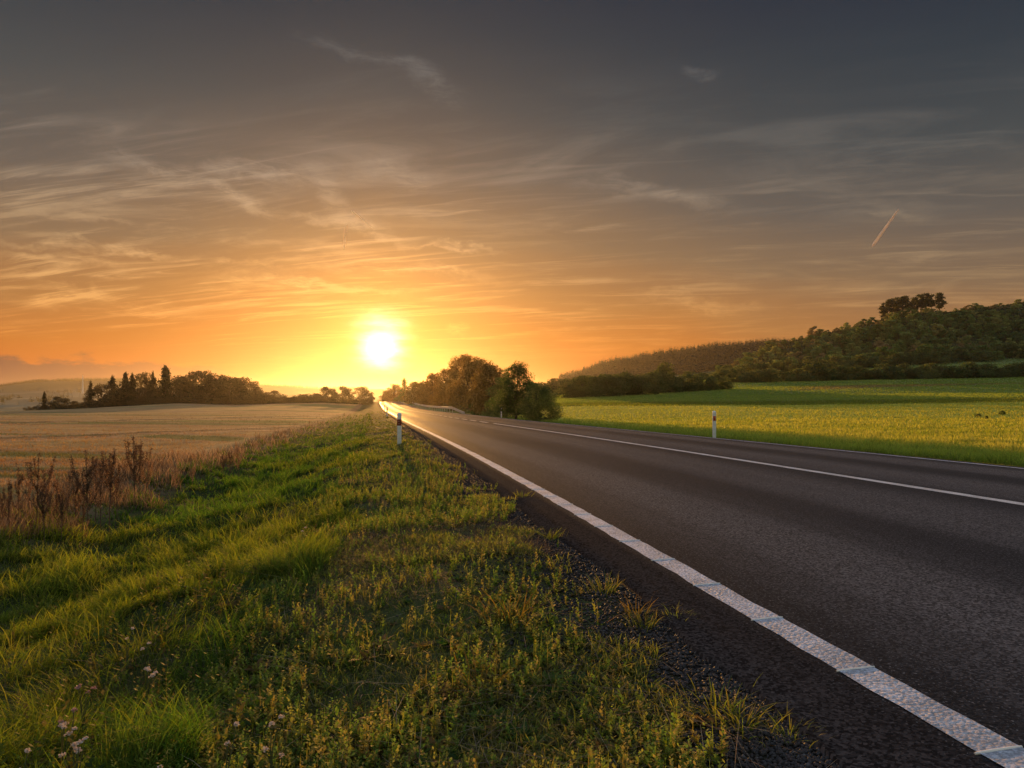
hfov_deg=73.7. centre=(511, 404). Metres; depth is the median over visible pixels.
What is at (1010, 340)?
hillside shrub
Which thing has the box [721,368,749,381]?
hedge bush
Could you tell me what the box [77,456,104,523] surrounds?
dry weed
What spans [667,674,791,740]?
roadside weed
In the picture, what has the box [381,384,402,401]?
roadside tree
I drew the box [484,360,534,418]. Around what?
roadside tree
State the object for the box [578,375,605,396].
hedge bush
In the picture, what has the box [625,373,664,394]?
hedge bush
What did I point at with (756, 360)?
hillside shrub
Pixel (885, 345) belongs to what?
hillside shrub
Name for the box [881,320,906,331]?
hillside shrub
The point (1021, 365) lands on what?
hedge bush
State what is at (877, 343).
hillside shrub
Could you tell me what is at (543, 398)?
roadside bush
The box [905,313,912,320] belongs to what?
hillside shrub
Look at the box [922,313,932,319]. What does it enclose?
hillside shrub
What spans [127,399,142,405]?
hedge shrub
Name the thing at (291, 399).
hedge shrub
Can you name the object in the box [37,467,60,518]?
dry weed
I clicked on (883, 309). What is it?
pine tree
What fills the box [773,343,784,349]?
hillside shrub
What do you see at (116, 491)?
dock plant
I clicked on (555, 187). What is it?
sky
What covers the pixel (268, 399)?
hedge shrub
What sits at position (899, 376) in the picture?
hedge bush
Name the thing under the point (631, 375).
hedge bush
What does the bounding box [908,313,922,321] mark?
hillside shrub
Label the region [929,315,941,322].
hillside shrub
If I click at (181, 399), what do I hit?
hedge shrub
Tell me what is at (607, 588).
roadside weed
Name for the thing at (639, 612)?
roadside weed
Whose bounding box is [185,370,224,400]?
broadleaf tree
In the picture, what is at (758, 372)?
hedge bush
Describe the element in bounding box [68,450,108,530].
dock plant
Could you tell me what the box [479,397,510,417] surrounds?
roadside shrub
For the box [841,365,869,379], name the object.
hedge bush
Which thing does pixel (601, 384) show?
hedge bush
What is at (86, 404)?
hedge shrub
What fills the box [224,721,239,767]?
wild flower
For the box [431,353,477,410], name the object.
roadside tree
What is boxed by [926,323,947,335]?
hillside shrub
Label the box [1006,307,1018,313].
hillside shrub
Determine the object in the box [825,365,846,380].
hedge bush
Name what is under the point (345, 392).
broadleaf tree
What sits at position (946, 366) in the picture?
hedge bush
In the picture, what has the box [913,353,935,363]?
hedge bush
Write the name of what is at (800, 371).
hedge bush
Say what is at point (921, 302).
pine tree
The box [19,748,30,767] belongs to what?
wild flower
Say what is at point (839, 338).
hillside shrub
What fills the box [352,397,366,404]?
hedge shrub
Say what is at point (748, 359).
hillside shrub
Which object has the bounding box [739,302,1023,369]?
brushwood
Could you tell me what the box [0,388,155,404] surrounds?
valley woods
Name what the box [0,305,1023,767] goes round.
ground
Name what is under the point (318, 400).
hedge shrub
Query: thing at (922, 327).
hillside shrub
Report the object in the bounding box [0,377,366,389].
distant woods
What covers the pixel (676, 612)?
roadside weed
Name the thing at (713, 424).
marker post
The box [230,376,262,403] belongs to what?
broadleaf tree
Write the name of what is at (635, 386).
hedge bush
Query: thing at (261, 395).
hedge shrub
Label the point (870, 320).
hillside shrub
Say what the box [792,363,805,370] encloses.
hedge bush
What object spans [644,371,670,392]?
hedge bush
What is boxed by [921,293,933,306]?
pine tree
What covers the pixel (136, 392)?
broadleaf tree
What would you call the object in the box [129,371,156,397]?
broadleaf tree
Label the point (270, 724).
wild flower
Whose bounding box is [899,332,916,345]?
hillside shrub
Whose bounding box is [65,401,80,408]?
broadleaf tree
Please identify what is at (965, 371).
hedge bush
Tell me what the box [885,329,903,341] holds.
hillside shrub
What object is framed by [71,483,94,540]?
dock plant
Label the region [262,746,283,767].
wild flower
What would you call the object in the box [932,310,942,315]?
hillside shrub
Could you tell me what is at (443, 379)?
roadside tree
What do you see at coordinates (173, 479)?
dry weed
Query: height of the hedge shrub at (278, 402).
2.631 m
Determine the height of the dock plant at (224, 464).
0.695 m
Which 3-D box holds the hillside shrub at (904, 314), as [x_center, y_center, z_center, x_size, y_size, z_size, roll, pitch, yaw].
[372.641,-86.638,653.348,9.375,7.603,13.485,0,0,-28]
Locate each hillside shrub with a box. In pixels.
[731,360,738,366]
[735,361,752,369]
[739,356,753,365]
[741,352,758,360]
[752,358,761,363]
[761,341,776,352]
[765,339,781,346]
[770,346,781,354]
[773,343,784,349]
[802,337,811,346]
[806,326,821,335]
[807,339,827,353]
[808,343,834,356]
[819,335,831,342]
[832,336,846,348]
[839,322,851,330]
[846,327,870,340]
[857,319,866,325]
[866,317,877,323]
[867,324,880,332]
[868,346,895,360]
[874,340,883,346]
[876,343,891,352]
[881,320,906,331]
[883,312,897,321]
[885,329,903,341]
[889,313,901,323]
[898,310,907,316]
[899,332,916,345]
[903,308,915,313]
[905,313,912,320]
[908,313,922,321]
[917,322,928,330]
[921,306,929,312]
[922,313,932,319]
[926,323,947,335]
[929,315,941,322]
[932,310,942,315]
[944,312,962,321]
[948,327,961,335]
[960,310,972,317]
[963,305,974,309]
[968,303,983,308]
[982,310,994,315]
[988,304,1002,309]
[992,331,1015,341]
[996,323,1011,331]
[997,347,1016,356]
[1005,338,1016,344]
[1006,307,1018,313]
[1010,302,1021,307]
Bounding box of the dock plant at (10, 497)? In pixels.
[0,479,12,526]
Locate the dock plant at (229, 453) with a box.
[225,452,233,476]
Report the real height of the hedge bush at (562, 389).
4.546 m
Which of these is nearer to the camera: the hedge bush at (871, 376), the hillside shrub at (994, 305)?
the hedge bush at (871, 376)
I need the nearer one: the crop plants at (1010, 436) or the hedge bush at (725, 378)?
the crop plants at (1010, 436)
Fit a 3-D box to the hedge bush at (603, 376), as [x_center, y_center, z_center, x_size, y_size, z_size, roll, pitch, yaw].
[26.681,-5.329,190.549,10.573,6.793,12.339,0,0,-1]
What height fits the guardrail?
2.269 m
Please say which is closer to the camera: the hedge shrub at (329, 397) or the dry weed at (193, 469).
the dry weed at (193, 469)
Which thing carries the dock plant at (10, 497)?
on the ground at (206, 417)
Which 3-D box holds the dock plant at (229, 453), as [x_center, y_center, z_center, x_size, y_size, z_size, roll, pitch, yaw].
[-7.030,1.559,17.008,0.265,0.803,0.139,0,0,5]
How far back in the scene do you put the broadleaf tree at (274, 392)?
260.89 m
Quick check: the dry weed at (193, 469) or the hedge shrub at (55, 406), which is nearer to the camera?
the dry weed at (193, 469)
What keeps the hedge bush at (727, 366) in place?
on the ground at (206, 417)
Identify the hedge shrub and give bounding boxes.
[29,405,47,409]
[52,403,66,408]
[59,403,73,408]
[77,399,102,407]
[89,401,102,407]
[114,396,138,405]
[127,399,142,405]
[138,395,163,404]
[160,396,177,403]
[168,394,191,403]
[187,397,204,403]
[206,396,228,404]
[233,398,252,404]
[240,395,259,404]
[246,394,263,403]
[250,394,275,403]
[261,395,285,403]
[271,397,285,403]
[288,394,308,402]
[298,394,316,402]
[308,395,323,402]
[321,395,332,402]
[327,397,347,403]
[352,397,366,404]
[361,398,375,404]
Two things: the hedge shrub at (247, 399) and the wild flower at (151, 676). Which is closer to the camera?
the wild flower at (151, 676)
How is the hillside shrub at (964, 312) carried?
on the ground at (206, 417)
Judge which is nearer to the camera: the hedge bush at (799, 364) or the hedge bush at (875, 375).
the hedge bush at (875, 375)
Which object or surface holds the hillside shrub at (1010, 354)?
on the ground at (206, 417)
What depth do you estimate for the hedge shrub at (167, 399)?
256.04 m
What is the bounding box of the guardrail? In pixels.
[412,402,464,413]
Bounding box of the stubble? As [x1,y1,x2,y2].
[0,412,326,498]
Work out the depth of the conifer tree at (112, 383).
273.46 m
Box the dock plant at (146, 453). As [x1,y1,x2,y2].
[126,439,152,504]
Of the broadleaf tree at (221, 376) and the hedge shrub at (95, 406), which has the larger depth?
the broadleaf tree at (221, 376)
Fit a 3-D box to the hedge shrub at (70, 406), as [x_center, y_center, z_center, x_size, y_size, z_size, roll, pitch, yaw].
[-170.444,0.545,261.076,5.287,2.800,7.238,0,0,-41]
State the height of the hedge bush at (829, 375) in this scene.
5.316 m
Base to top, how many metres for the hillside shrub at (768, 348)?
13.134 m
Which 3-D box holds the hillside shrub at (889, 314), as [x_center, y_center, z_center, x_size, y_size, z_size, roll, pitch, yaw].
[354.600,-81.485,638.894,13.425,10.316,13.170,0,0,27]
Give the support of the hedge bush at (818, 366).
on the ground at (206, 417)
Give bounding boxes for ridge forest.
[559,337,799,378]
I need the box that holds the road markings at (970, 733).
[380,404,1023,767]
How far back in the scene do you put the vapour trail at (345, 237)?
15112.80 m
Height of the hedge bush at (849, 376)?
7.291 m
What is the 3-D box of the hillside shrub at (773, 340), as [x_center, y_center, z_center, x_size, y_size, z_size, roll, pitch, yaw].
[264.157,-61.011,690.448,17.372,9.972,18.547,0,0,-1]
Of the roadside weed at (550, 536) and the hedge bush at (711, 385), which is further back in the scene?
the hedge bush at (711, 385)
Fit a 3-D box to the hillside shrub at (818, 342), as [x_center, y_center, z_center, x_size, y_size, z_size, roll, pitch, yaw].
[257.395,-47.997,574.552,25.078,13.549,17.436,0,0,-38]
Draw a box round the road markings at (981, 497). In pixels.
[391,402,1023,504]
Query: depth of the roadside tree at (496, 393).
73.70 m
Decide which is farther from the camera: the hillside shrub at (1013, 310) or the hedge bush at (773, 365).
the hillside shrub at (1013, 310)
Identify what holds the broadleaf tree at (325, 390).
on the ground at (206, 417)
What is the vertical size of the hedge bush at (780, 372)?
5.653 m
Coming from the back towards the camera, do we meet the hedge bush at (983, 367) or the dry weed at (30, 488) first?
the hedge bush at (983, 367)
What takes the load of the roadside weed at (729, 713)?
on the ground at (206, 417)
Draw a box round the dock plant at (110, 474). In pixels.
[98,448,127,531]
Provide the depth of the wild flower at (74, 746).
2.17 m
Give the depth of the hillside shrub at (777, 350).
608.98 m
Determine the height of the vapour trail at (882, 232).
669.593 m
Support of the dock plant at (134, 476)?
on the ground at (206, 417)
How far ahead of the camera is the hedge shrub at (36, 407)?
260.13 m
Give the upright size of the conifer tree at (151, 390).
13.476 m
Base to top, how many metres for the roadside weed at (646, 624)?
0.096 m
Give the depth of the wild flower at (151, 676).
2.85 m
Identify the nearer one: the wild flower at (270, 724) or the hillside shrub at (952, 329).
the wild flower at (270, 724)
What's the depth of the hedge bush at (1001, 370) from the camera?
303.62 m
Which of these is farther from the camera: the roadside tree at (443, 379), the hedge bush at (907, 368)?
the hedge bush at (907, 368)
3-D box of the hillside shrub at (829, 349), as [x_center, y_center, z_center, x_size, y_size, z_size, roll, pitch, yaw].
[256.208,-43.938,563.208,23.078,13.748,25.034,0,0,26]
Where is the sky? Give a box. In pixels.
[0,0,1023,388]
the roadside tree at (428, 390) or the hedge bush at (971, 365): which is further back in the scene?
the hedge bush at (971, 365)
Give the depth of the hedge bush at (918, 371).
304.19 m
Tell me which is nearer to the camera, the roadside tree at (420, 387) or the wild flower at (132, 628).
the wild flower at (132, 628)
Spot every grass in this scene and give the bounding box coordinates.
[0,411,729,767]
[0,414,836,767]
[478,358,1023,466]
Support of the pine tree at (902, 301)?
on the ground at (206, 417)
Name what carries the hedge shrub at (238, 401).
on the ground at (206, 417)
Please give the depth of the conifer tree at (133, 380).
267.41 m
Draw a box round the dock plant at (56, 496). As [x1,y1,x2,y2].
[46,478,65,514]
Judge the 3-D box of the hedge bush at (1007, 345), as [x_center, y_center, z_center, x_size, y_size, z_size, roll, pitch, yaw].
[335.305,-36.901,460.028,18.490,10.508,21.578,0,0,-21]
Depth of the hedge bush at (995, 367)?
305.26 m
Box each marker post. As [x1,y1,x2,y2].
[397,413,401,443]
[712,411,715,437]
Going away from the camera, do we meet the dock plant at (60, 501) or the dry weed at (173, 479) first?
the dock plant at (60, 501)
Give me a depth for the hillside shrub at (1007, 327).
572.49 m
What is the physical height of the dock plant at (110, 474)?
1.238 m
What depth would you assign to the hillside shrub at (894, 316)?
613.70 m
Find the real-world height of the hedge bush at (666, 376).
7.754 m
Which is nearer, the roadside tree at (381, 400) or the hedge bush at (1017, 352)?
the roadside tree at (381, 400)
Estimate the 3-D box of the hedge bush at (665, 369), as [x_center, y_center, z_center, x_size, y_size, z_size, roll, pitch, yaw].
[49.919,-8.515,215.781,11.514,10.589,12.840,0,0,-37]
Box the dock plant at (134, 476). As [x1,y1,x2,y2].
[123,436,144,506]
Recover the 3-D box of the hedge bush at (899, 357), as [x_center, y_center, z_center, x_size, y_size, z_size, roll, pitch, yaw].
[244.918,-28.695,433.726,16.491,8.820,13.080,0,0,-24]
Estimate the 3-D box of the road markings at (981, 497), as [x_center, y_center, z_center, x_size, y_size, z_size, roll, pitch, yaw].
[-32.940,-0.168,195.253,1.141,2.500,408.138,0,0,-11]
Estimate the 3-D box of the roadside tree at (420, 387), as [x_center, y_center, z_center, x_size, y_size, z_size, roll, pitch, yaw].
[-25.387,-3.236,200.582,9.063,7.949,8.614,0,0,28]
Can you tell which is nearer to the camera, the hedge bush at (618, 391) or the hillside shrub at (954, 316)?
the hedge bush at (618, 391)
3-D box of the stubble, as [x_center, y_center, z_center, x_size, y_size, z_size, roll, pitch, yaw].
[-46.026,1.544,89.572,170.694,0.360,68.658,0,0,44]
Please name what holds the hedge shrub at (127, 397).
on the ground at (206, 417)
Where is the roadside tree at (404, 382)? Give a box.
[394,378,409,401]
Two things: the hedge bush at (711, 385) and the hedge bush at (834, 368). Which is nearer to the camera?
the hedge bush at (711, 385)
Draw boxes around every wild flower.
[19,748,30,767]
[58,707,77,761]
[58,721,76,756]
[58,736,88,767]
[74,684,96,744]
[125,627,134,677]
[140,642,150,685]
[144,666,157,727]
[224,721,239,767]
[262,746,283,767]
[269,714,284,767]
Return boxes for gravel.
[349,427,840,767]
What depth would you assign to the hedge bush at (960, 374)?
305.47 m
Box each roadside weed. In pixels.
[424,649,516,696]
[463,589,565,632]
[514,490,531,497]
[531,527,567,540]
[573,570,629,597]
[598,595,666,619]
[612,607,663,632]
[652,605,698,620]
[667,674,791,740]
[672,691,795,740]
[747,704,831,748]
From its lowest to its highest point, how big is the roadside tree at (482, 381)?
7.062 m
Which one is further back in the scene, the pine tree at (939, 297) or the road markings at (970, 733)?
the pine tree at (939, 297)
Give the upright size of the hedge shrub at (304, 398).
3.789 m
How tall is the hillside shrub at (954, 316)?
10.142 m
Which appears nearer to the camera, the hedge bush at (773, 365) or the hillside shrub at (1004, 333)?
the hedge bush at (773, 365)
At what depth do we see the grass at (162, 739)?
3.57 m
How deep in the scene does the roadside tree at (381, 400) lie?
394.05 m
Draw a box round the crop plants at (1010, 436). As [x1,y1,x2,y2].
[509,401,1023,454]
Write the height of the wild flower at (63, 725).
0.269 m
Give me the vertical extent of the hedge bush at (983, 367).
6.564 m
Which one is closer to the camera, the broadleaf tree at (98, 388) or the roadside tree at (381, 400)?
the broadleaf tree at (98, 388)
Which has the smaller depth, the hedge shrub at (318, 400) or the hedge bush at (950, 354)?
the hedge shrub at (318, 400)
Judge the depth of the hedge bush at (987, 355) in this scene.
437.73 m
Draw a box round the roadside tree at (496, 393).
[484,376,518,416]
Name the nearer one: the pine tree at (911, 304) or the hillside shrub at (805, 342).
the hillside shrub at (805, 342)
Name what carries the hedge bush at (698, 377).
on the ground at (206, 417)
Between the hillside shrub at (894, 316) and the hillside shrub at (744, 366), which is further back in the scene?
the hillside shrub at (894, 316)
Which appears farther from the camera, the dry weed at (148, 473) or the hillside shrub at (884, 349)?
the hillside shrub at (884, 349)
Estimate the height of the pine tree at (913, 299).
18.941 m
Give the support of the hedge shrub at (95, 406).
on the ground at (206, 417)
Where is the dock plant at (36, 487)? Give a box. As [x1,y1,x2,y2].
[15,452,55,526]
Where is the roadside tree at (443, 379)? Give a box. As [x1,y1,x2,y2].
[428,368,460,409]
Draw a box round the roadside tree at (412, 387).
[400,381,419,403]
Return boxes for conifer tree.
[38,392,48,409]
[83,380,94,405]
[107,375,118,398]
[117,371,134,405]
[129,373,137,399]
[146,371,160,402]
[155,364,177,401]
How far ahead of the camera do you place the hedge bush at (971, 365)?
306.48 m
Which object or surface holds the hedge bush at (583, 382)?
on the ground at (206, 417)
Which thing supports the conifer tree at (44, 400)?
on the ground at (206, 417)
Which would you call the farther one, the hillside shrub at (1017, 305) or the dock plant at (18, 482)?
the hillside shrub at (1017, 305)
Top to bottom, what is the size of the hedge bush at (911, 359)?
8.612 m
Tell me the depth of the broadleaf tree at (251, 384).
273.19 m
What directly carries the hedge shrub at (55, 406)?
on the ground at (206, 417)
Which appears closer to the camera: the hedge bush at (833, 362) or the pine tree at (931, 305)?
the hedge bush at (833, 362)
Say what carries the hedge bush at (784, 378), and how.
on the ground at (206, 417)
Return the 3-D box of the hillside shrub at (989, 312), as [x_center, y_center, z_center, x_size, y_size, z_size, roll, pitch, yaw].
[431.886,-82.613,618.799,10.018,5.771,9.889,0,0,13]
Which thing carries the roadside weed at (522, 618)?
on the ground at (206, 417)
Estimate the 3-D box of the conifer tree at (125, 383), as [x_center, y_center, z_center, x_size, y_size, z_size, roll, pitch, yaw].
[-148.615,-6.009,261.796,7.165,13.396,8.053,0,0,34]
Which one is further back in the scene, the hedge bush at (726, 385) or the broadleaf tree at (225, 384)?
the broadleaf tree at (225, 384)
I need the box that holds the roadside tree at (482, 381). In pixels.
[465,360,505,414]
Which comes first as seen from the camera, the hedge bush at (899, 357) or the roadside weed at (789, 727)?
the roadside weed at (789, 727)
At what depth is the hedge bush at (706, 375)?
227.09 m
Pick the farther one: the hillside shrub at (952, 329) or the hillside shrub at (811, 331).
the hillside shrub at (811, 331)
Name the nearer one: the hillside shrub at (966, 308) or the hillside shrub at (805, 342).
the hillside shrub at (805, 342)
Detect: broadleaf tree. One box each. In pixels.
[46,396,70,408]
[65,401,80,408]
[82,383,110,405]
[99,388,136,405]
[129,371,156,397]
[130,387,149,402]
[166,376,199,402]
[168,370,221,402]
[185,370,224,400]
[202,374,235,398]
[207,376,250,404]
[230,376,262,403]
[244,381,262,395]
[260,390,285,402]
[296,394,314,401]
[314,386,335,400]
[329,386,353,402]
[346,386,374,403]
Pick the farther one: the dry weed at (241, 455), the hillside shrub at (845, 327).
the hillside shrub at (845, 327)
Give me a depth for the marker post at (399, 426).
19.46 m
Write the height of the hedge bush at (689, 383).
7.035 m
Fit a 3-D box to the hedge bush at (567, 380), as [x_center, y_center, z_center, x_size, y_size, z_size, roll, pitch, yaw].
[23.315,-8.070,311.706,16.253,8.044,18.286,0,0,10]
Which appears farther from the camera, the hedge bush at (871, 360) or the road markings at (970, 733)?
the hedge bush at (871, 360)
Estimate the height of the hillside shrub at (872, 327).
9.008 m
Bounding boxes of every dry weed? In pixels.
[15,470,36,502]
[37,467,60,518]
[52,468,78,525]
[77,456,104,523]
[83,461,108,529]
[139,460,152,500]
[170,470,182,488]
[189,467,196,482]
[231,447,243,469]
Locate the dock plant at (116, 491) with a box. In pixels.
[111,475,123,510]
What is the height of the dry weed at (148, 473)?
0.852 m
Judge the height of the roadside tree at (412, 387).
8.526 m
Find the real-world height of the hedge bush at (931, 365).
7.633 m
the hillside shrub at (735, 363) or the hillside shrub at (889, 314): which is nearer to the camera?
the hillside shrub at (735, 363)
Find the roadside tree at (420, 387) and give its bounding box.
[407,380,431,405]
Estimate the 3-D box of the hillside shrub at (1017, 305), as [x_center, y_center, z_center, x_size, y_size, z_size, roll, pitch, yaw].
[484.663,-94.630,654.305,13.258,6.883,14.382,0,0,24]
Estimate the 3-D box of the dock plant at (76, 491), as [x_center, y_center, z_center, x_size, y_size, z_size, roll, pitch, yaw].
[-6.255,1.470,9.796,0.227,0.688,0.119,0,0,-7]
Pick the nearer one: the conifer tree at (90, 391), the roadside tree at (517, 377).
the roadside tree at (517, 377)
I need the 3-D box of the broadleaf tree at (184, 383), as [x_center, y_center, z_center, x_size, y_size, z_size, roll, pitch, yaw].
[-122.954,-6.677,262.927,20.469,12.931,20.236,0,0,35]
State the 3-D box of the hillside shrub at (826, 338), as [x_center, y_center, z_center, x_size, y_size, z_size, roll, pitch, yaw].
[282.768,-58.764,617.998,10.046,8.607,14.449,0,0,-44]
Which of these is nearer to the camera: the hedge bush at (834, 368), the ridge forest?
the hedge bush at (834, 368)
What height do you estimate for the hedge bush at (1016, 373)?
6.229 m
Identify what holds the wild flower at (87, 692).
on the ground at (206, 417)
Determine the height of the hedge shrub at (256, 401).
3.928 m
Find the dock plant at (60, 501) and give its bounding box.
[51,491,69,542]
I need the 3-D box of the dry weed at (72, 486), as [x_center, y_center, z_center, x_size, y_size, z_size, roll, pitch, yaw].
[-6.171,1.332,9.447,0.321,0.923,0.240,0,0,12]
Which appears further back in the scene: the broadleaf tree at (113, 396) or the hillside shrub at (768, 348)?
the hillside shrub at (768, 348)
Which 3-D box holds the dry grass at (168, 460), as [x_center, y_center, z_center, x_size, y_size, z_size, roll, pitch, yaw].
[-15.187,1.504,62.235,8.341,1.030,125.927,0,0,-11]
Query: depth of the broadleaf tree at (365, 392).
255.81 m
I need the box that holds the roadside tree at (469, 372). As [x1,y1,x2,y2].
[442,356,497,411]
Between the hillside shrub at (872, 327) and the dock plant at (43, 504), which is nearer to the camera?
the dock plant at (43, 504)
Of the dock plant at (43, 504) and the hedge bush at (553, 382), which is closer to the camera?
the dock plant at (43, 504)
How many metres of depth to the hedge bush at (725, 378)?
231.24 m
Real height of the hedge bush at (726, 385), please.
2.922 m
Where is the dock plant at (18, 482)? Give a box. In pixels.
[11,472,31,524]
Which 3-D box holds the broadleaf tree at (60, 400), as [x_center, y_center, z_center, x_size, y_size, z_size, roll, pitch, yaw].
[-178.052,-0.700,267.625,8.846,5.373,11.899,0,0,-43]
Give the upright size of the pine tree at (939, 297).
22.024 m
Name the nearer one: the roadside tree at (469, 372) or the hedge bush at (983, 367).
the roadside tree at (469, 372)
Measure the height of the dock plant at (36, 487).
1.099 m
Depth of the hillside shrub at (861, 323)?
675.09 m
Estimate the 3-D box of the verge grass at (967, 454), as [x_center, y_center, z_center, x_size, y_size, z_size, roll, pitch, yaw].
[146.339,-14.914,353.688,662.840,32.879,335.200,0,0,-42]
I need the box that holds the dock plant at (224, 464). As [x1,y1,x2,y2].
[219,455,226,477]
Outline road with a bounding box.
[379,402,1023,767]
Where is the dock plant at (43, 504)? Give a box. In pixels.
[30,488,51,542]
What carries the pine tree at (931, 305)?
on the ground at (206, 417)
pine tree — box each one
[877,302,890,317]
[883,298,895,313]
[895,295,911,311]
[906,298,915,310]
[911,297,919,311]
[915,294,926,311]
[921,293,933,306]
[927,294,935,307]
[933,292,946,309]
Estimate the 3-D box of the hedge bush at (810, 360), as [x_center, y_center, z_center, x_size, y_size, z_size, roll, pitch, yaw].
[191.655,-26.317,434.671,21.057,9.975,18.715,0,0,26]
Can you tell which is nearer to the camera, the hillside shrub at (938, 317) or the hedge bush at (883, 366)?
the hedge bush at (883, 366)
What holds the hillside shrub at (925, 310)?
on the ground at (206, 417)
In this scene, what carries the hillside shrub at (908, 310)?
on the ground at (206, 417)
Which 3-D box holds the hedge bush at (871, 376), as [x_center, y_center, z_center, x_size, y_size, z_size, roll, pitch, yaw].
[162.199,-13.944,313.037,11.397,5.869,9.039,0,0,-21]
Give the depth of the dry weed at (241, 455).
17.53 m
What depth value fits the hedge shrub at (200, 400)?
255.84 m
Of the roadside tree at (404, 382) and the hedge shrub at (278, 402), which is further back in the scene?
the roadside tree at (404, 382)
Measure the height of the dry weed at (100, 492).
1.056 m
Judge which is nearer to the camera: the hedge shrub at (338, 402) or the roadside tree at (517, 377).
the roadside tree at (517, 377)
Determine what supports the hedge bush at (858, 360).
on the ground at (206, 417)
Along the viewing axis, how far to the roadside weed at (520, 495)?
7.94 m
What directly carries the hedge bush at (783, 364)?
on the ground at (206, 417)
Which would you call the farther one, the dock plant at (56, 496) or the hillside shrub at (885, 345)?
the hillside shrub at (885, 345)
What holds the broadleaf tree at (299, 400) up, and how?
on the ground at (206, 417)
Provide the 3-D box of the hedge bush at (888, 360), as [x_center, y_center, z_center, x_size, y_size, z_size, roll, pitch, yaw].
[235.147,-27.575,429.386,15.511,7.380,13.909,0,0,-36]
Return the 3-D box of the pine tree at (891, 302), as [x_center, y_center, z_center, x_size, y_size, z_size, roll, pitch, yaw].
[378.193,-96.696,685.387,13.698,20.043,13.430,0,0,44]
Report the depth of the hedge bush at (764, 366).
426.06 m
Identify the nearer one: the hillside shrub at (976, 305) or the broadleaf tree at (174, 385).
the broadleaf tree at (174, 385)
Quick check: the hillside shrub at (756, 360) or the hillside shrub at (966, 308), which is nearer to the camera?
the hillside shrub at (756, 360)
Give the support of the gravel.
on the ground at (206, 417)
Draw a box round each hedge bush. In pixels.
[537,378,565,394]
[547,378,570,394]
[552,382,575,397]
[564,375,605,396]
[565,382,585,397]
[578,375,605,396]
[584,376,618,396]
[593,373,624,395]
[594,375,629,395]
[608,372,644,385]
[614,373,645,394]
[621,376,645,394]
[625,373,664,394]
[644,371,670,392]
[646,370,678,392]
[656,361,685,392]
[677,371,700,391]
[685,374,705,390]
[697,372,718,390]
[698,377,718,390]
[708,368,734,382]
[710,373,734,389]
[714,364,736,376]
[719,382,732,389]
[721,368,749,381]
[736,363,761,373]
[737,370,760,382]
[748,362,772,370]
[749,369,775,381]
[752,368,780,381]
[763,362,784,371]
[774,370,794,381]
[776,358,800,372]
[780,371,798,380]
[785,368,815,381]
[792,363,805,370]
[793,365,824,380]
[799,356,828,368]
[801,361,830,380]
[817,370,841,380]
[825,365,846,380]
[826,355,850,366]
[835,365,864,379]
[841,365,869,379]
[851,355,876,366]
[857,368,876,379]
[863,358,882,367]
[864,368,884,379]
[869,363,900,378]
[874,355,898,364]
[875,366,906,379]
[887,352,909,365]
[888,363,916,378]
[902,352,923,364]
[907,364,939,378]
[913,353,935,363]
[924,363,955,377]
[931,365,951,377]
[939,365,972,377]
[940,351,962,361]
[953,368,974,377]
[959,361,994,377]
[967,365,999,377]
[970,350,998,360]
[980,363,1010,377]
[986,368,1011,377]
[995,342,1023,354]
[995,364,1021,376]
[1002,362,1023,376]
[1014,345,1023,356]
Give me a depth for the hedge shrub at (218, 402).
256.08 m
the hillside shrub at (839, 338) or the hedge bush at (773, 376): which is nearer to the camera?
the hedge bush at (773, 376)
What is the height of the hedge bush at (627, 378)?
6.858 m
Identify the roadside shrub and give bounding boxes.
[468,398,487,414]
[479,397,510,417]
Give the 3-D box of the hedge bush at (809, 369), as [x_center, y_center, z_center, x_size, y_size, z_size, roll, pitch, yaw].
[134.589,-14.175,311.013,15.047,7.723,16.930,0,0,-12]
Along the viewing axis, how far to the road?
4.71 m
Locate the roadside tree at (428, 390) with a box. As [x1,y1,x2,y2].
[416,372,440,407]
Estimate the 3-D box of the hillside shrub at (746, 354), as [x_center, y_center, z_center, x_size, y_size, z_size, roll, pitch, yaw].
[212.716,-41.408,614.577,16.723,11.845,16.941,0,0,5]
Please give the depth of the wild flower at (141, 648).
3.40 m
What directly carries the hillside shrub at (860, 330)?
on the ground at (206, 417)
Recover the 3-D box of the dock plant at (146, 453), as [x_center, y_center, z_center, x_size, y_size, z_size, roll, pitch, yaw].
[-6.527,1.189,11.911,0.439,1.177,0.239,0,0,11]
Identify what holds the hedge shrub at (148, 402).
on the ground at (206, 417)
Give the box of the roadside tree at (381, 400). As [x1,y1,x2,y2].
[377,391,393,401]
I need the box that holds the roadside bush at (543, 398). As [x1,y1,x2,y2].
[514,383,563,421]
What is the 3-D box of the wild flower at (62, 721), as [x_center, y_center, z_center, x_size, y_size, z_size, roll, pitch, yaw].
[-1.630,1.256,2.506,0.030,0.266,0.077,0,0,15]
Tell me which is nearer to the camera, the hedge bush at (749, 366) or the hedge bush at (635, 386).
the hedge bush at (635, 386)
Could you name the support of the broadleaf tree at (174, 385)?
on the ground at (206, 417)
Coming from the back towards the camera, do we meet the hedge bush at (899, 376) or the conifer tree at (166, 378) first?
the hedge bush at (899, 376)
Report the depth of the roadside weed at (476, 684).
2.84 m
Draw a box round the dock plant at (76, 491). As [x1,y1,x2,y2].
[69,484,83,513]
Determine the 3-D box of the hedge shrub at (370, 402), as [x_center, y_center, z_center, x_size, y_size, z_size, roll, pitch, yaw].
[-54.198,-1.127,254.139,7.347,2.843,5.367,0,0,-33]
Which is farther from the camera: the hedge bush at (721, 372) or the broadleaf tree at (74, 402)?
the hedge bush at (721, 372)
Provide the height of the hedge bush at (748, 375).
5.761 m
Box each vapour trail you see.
[343,224,346,247]
[872,209,898,246]

